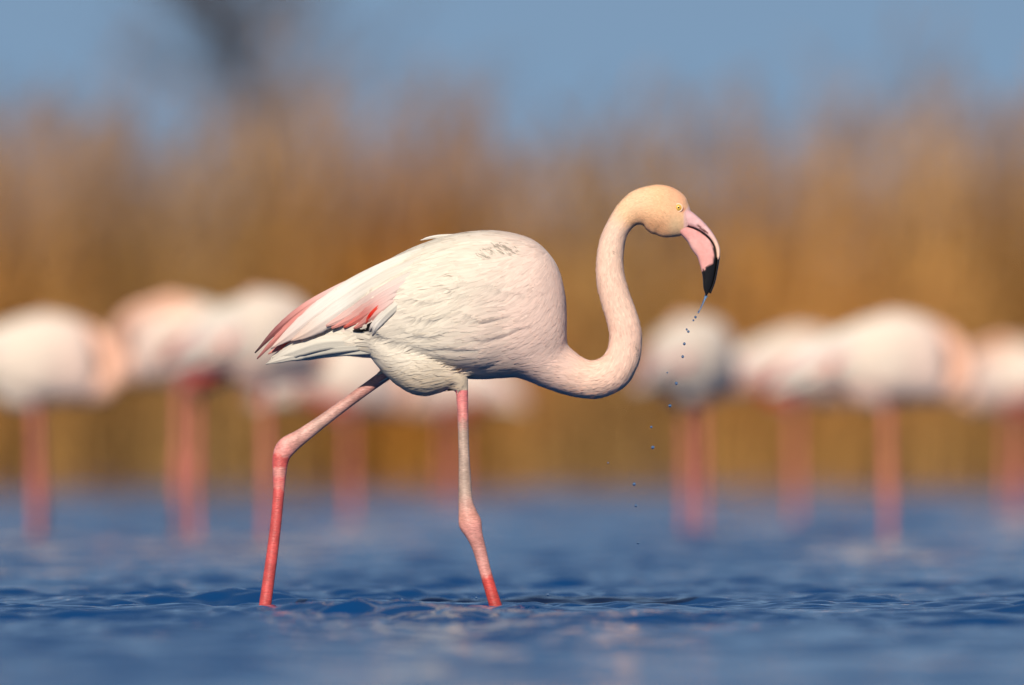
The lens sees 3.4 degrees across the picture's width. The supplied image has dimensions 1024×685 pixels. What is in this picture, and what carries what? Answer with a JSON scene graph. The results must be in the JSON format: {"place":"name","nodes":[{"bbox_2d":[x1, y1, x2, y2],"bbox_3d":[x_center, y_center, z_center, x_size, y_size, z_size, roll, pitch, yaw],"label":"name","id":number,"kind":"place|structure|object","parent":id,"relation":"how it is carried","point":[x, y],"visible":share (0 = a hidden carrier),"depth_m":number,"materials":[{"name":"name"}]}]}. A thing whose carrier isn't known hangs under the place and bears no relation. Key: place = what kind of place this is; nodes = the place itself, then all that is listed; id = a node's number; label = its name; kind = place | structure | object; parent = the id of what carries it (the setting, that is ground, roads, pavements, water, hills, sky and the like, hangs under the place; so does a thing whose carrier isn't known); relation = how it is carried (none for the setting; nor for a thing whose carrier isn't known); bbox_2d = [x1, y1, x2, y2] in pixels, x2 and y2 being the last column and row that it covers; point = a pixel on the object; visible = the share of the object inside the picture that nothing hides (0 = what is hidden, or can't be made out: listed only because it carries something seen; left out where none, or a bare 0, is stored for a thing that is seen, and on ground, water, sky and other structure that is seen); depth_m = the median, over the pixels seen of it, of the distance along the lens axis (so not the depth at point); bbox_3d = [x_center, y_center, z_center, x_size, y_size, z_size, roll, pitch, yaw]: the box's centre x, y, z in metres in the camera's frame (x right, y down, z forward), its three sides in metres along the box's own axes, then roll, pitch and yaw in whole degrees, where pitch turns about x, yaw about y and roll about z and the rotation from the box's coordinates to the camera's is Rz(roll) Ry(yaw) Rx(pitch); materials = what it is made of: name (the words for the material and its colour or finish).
{"place":"outdoors","nodes":[
{"label":"outdoors","id":0,"kind":"place"},
{"bbox_2d":[0,431,990,481],"bbox_3d":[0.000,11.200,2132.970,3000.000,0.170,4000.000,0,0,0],"label":"ground","id":1,"kind":"structure","parent":0,"point":[639,478],"depth_m":147.47,"materials":[{"name":"soil"}]},
{"bbox_2d":[44,0,446,205],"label":"tree","id":2,"kind":"object","parent":1,"relation":"on","point":[220,33],"visible":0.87,"depth_m":145.92,"materials":[{"name":"grey plant"}]},
{"bbox_2d":[0,0,1023,481],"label":"reed bed","id":3,"kind":"object","parent":1,"relation":"on","point":[126,432],"visible":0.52,"depth_m":133.75,"materials":[{"name":"brown plant"}]},
{"bbox_2d":[0,479,1023,684],"bbox_3d":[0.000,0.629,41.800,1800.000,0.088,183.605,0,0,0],"label":"water","id":4,"kind":"structure","parent":0,"point":[109,582],"depth_m":44.56,"materials":[{"name":"blue liquid"}]},
{"bbox_2d":[0,310,123,535],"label":"flamingo","id":5,"kind":"object","parent":4,"relation":"on","point":[47,357],"visible":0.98,"depth_m":65.50,"materials":[{"name":"white"}]},
{"bbox_2d":[109,293,228,535],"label":"flamingo","id":6,"kind":"object","parent":4,"relation":"on","point":[155,326],"visible":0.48,"depth_m":66.62,"materials":[{"name":"white"}]},
{"bbox_2d":[154,289,331,535],"bbox_3d":[-1.022,0.288,64.989,0.839,0.989,0.285,0,0,-38],"label":"flamingo","id":7,"kind":"object","parent":4,"relation":"on","point":[227,339],"visible":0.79,"depth_m":64.89,"materials":[{"name":"white"}]},
{"bbox_2d":[244,356,417,519],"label":"flamingo","id":8,"kind":"object","parent":4,"relation":"on","point":[342,377],"visible":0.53,"depth_m":76.80,"materials":[{"name":"white"}]},
{"bbox_2d":[409,378,531,501],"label":"flamingo","id":9,"kind":"object","parent":4,"relation":"on","point":[483,393],"visible":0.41,"depth_m":95.11,"materials":[{"name":"white"}]},
{"bbox_2d":[254,184,719,605],"bbox_3d":[-0.061,0.176,39.999,1.098,1.095,0.284,0,0,0],"label":"flamingo","id":10,"kind":"object","parent":4,"relation":"on","point":[440,313],"visible":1,"depth_m":39.94,"materials":[{"name":"white"}]},
{"bbox_2d":[698,295,707,312],"bbox_3d":[0.447,-0.090,39.998,0.025,0.044,0.008,0,0,-16],"label":"water thread","id":11,"kind":"object","parent":10,"relation":"hanging from","point":[705,297],"visible":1,"depth_m":40.00,"materials":[{"name":"clear liquid"}]},
{"bbox_2d":[627,313,738,527],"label":"flamingo","id":12,"kind":"object","parent":4,"relation":"on","point":[703,369],"visible":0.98,"depth_m":70.05,"materials":[{"name":"white"}]},
{"bbox_2d":[734,325,848,518],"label":"flamingo","id":13,"kind":"object","parent":4,"relation":"on","point":[759,360],"visible":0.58,"depth_m":78.33,"materials":[{"name":"white"}]},
{"bbox_2d":[758,310,973,534],"bbox_3d":[1.350,0.368,65.026,0.839,0.989,0.285,0,0,-10],"label":"flamingo","id":14,"kind":"object","parent":4,"relation":"on","point":[883,361],"visible":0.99,"depth_m":64.95,"materials":[{"name":"white"}]},
{"bbox_2d":[959,338,1023,512],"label":"flamingo","id":15,"kind":"object","parent":4,"relation":"on","point":[997,383],"visible":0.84,"depth_m":83.29,"materials":[{"name":"white"}]},
{"bbox_2d":[0,0,1023,425],"label":"sky","id":16,"kind":"structure","parent":0,"point":[577,38],"materials":[{"name":"blue"}]}
]}

